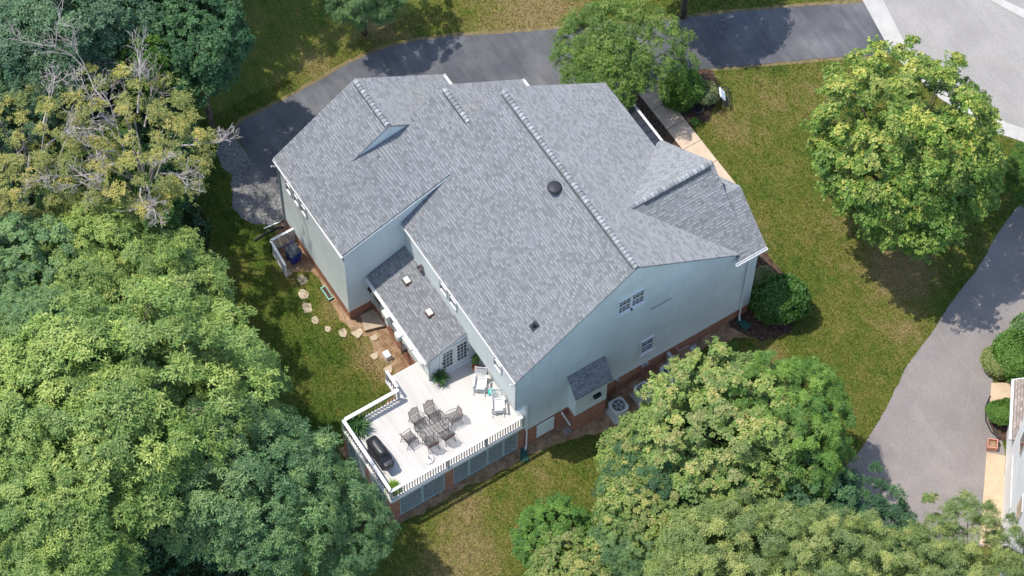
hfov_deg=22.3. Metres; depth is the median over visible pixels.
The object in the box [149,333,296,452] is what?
oak tree
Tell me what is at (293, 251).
wheeled bin
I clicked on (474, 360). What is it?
topiary
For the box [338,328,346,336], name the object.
stepping stone
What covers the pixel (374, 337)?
stepping stone
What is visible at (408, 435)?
dining chair
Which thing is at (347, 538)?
oak tree
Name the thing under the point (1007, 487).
garage door
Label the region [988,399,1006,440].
mulch bed
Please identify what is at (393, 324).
window
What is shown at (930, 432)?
neighbour driveway
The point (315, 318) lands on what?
stepping stone
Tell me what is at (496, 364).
window
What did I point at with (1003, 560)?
feathery tree
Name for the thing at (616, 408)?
air conditioner
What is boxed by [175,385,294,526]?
understory tree
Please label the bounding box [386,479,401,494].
potted fern
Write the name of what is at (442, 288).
window
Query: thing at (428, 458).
umbrella base
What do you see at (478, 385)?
rocking chair
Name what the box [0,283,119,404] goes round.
oak tree
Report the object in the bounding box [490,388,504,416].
rocking chair
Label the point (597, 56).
cherry tree
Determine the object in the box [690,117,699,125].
bedding plant
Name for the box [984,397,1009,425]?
clipped shrub
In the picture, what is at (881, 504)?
understory tree
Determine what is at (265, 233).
drain pipe
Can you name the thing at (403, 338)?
window
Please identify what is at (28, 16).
ash tree
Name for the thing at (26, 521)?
understory tree
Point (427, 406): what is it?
dining chair
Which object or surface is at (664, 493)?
magnolia tree
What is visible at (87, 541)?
oak tree
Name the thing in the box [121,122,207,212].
understory tree
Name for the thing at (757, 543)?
understory tree
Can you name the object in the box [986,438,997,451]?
planter box
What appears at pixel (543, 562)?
maple tree
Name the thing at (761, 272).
shrub
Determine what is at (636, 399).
air conditioner
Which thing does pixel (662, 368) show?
air conditioner
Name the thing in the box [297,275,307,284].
stepping stone
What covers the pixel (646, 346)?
window
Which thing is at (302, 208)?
window
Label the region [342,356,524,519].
deck
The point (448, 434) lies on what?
dining chair
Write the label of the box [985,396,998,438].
bed edging
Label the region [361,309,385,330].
patio slab
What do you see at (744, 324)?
splash block
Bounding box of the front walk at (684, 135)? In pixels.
[638,83,735,183]
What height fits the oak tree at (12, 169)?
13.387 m
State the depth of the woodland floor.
123.10 m
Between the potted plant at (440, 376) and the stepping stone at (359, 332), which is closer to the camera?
the potted plant at (440, 376)
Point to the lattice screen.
(273, 246)
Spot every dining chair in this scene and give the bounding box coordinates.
[400,428,418,449]
[408,407,425,431]
[422,434,439,453]
[423,399,440,417]
[437,425,454,445]
[446,405,463,428]
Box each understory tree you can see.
[0,91,150,230]
[0,378,133,568]
[30,118,188,279]
[33,298,183,422]
[54,2,193,129]
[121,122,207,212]
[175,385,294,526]
[682,485,787,575]
[706,405,807,548]
[784,459,922,575]
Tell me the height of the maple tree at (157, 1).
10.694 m
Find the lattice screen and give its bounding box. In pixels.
[270,228,294,277]
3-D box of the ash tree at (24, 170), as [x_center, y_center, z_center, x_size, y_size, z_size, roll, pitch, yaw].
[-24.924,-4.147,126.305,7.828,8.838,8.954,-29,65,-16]
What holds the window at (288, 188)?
in the house at (574, 256)
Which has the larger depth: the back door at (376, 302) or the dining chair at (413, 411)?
the back door at (376, 302)
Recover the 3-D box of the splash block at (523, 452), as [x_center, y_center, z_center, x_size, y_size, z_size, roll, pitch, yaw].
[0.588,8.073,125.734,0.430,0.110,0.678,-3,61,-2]
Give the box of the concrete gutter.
[863,0,1023,141]
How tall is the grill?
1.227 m
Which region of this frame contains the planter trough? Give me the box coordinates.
[321,285,333,299]
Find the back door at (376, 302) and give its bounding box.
[372,292,381,314]
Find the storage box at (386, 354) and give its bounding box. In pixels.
[382,350,391,360]
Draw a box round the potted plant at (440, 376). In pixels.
[432,368,451,387]
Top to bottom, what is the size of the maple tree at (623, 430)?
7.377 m
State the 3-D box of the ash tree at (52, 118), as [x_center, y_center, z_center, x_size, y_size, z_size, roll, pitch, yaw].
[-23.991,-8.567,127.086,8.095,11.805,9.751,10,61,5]
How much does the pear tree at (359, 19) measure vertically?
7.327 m
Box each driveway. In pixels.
[235,3,891,193]
[841,202,1023,546]
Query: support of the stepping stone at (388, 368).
on the ground at (293, 36)
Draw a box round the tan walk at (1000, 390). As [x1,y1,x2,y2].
[990,383,1010,400]
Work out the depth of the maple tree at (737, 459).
116.84 m
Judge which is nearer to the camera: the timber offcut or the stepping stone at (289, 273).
the stepping stone at (289, 273)
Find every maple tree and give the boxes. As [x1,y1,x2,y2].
[50,0,168,25]
[94,0,205,50]
[107,26,183,129]
[133,0,256,132]
[523,527,617,575]
[591,467,687,558]
[593,399,689,486]
[625,336,826,516]
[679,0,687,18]
[751,440,865,541]
[799,34,1010,264]
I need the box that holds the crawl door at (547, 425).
[536,416,553,437]
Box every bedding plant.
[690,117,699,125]
[726,340,738,351]
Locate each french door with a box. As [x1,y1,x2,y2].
[441,347,454,370]
[456,340,468,364]
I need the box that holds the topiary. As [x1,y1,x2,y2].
[471,353,478,370]
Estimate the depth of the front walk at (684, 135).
133.89 m
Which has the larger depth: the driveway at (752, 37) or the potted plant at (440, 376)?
the driveway at (752, 37)
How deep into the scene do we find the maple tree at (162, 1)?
126.56 m
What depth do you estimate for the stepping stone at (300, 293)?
128.99 m
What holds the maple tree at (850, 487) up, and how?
on the ground at (293, 36)
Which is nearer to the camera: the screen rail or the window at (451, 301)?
the window at (451, 301)
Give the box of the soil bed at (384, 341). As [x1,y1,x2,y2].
[274,221,753,525]
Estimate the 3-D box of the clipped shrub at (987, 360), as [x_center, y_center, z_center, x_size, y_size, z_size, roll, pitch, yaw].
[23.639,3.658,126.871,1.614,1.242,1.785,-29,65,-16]
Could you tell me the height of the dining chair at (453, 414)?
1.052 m
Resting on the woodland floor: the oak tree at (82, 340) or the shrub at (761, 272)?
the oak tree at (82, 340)
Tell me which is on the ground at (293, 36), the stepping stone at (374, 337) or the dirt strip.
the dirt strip
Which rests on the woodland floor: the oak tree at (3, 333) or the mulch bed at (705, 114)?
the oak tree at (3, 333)
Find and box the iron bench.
[718,83,730,110]
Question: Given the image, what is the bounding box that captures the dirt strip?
[231,0,891,194]
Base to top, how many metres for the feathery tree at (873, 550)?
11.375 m
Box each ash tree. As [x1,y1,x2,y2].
[0,0,90,167]
[0,0,191,121]
[0,116,70,266]
[0,210,86,307]
[586,496,681,575]
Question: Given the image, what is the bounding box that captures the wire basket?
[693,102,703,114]
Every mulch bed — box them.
[634,94,680,147]
[657,69,717,127]
[729,251,794,341]
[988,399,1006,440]
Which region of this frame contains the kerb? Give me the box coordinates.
[991,0,1023,18]
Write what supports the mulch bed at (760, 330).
on the ground at (293, 36)
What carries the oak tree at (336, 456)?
on the ground at (293, 36)
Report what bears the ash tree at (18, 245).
on the woodland floor
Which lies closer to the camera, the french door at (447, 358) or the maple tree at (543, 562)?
the maple tree at (543, 562)
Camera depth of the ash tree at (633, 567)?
116.48 m
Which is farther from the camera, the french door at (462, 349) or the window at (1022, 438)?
the french door at (462, 349)
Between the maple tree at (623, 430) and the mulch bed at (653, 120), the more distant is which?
the mulch bed at (653, 120)
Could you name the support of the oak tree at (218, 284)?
on the woodland floor
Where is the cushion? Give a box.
[719,87,725,100]
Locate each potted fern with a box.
[341,411,375,439]
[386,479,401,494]
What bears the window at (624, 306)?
in the house at (574, 256)
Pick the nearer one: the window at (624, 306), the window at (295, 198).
the window at (624, 306)
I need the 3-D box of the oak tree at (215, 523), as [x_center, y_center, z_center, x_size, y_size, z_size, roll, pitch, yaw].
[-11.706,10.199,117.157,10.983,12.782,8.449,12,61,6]
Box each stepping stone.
[283,268,291,275]
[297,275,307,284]
[298,289,308,298]
[302,302,311,312]
[311,316,318,323]
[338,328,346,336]
[351,328,362,337]
[370,334,377,340]
[370,352,377,359]
[383,365,391,372]
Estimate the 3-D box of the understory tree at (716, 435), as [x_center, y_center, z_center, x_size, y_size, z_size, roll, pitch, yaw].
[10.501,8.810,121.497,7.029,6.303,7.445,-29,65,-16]
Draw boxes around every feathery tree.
[641,488,834,575]
[685,348,860,499]
[768,498,971,575]
[900,488,1023,575]
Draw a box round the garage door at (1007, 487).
[1002,456,1012,526]
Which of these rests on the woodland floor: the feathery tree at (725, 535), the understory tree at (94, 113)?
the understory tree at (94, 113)
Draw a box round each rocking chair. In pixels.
[472,366,486,395]
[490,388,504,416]
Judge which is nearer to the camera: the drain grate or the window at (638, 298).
the window at (638, 298)
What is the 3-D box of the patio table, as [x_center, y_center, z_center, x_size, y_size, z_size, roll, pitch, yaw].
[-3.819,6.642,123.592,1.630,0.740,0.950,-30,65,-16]
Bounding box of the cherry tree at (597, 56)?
[546,0,704,109]
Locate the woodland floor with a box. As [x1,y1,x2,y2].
[0,4,297,575]
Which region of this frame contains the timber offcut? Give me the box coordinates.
[264,221,280,228]
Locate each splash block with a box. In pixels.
[520,448,528,461]
[736,317,750,330]
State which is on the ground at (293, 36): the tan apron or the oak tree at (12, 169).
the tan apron
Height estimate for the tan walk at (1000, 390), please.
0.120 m
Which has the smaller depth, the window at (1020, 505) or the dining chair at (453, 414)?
the window at (1020, 505)
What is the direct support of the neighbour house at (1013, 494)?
on the ground at (293, 36)
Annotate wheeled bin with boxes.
[283,240,301,264]
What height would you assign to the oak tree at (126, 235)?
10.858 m
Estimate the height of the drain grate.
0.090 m
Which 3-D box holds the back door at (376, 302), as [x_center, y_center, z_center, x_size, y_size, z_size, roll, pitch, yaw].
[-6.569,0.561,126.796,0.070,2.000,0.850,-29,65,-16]
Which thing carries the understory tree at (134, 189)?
on the woodland floor
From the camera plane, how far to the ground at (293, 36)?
130.05 m
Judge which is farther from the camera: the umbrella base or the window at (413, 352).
the window at (413, 352)
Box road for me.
[883,0,1023,127]
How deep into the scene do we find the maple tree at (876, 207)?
122.07 m
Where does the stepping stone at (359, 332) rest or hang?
on the soil bed at (384, 341)
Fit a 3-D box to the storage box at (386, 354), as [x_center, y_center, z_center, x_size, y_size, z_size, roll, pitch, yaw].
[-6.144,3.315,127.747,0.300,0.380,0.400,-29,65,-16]
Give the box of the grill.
[366,435,394,469]
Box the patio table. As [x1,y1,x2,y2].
[414,410,448,441]
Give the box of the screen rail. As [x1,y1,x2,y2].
[666,351,673,386]
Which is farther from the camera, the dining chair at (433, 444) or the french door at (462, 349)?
the french door at (462, 349)
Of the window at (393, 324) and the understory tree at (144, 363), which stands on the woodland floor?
the understory tree at (144, 363)
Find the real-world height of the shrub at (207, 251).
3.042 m
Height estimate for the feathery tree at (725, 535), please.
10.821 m
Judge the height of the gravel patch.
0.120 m
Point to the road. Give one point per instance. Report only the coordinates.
(986, 37)
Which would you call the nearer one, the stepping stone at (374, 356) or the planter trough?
the stepping stone at (374, 356)
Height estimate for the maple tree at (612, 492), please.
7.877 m
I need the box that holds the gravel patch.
[216,128,285,224]
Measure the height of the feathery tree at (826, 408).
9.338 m
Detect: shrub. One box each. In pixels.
[196,242,219,273]
[661,67,705,113]
[698,80,718,105]
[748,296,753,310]
[749,271,812,325]
[752,265,772,286]
[979,346,1011,379]
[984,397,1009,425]
[991,327,1023,382]
[1008,311,1023,344]
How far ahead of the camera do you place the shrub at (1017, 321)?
127.36 m
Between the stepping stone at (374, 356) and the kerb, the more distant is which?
the kerb
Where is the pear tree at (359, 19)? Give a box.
[324,0,406,35]
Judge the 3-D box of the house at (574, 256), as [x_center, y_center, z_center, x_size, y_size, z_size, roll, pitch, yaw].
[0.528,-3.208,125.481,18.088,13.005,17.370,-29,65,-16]
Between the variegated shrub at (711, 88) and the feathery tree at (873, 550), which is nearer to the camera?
the feathery tree at (873, 550)
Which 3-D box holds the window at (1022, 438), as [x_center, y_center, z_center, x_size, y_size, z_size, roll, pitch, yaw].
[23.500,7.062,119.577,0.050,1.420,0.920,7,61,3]
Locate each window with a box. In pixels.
[284,179,291,196]
[292,190,299,207]
[299,200,306,218]
[392,323,402,336]
[402,336,412,350]
[412,351,421,364]
[439,280,447,297]
[448,293,456,310]
[493,356,501,373]
[616,295,632,318]
[631,287,645,309]
[638,335,654,357]
[1016,494,1022,523]
[1020,432,1023,456]
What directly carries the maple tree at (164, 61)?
on the woodland floor
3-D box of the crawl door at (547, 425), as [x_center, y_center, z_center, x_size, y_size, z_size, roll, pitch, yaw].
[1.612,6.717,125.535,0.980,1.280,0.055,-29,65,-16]
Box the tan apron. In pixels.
[980,452,1004,546]
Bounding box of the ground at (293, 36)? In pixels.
[181,0,1023,575]
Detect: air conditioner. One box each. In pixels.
[604,396,628,424]
[629,381,652,408]
[656,362,676,386]
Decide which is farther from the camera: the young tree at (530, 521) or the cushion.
the cushion
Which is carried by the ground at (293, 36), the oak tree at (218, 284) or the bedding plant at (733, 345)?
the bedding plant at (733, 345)
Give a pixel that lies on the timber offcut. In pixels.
(272, 225)
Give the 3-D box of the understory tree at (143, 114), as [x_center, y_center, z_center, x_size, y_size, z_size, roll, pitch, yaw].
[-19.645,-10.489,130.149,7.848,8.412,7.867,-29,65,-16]
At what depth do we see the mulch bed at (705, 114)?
134.53 m
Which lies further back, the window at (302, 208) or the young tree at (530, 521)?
the window at (302, 208)
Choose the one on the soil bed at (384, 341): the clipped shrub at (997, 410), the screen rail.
the screen rail
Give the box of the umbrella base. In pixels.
[423,454,433,463]
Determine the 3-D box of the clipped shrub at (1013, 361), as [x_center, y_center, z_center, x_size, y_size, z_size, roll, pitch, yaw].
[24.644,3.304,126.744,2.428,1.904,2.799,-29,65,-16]
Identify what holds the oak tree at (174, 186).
on the woodland floor
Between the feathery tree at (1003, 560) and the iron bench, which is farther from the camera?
the iron bench
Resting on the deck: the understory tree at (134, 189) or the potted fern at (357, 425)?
the potted fern at (357, 425)
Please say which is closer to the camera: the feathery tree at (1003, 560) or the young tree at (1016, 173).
the feathery tree at (1003, 560)
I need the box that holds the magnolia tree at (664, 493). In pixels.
[591,421,718,528]
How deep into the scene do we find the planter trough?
128.89 m
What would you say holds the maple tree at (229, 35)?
on the ground at (293, 36)
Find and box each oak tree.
[0,61,127,240]
[0,273,291,539]
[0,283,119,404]
[0,302,105,463]
[0,394,161,575]
[1,0,240,227]
[10,199,219,357]
[87,225,237,398]
[131,390,370,575]
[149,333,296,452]
[250,426,339,529]
[278,458,402,575]
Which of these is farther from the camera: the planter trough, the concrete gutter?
the concrete gutter
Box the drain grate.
[563,427,571,434]
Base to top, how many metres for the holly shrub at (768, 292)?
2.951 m
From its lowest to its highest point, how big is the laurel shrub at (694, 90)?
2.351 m
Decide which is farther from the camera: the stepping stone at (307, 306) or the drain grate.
the stepping stone at (307, 306)
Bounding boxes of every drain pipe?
[254,226,283,240]
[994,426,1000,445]
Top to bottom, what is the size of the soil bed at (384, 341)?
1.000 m
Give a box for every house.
[271,74,767,449]
[1000,378,1023,575]
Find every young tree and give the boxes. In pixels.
[509,491,598,575]
[1004,141,1023,207]

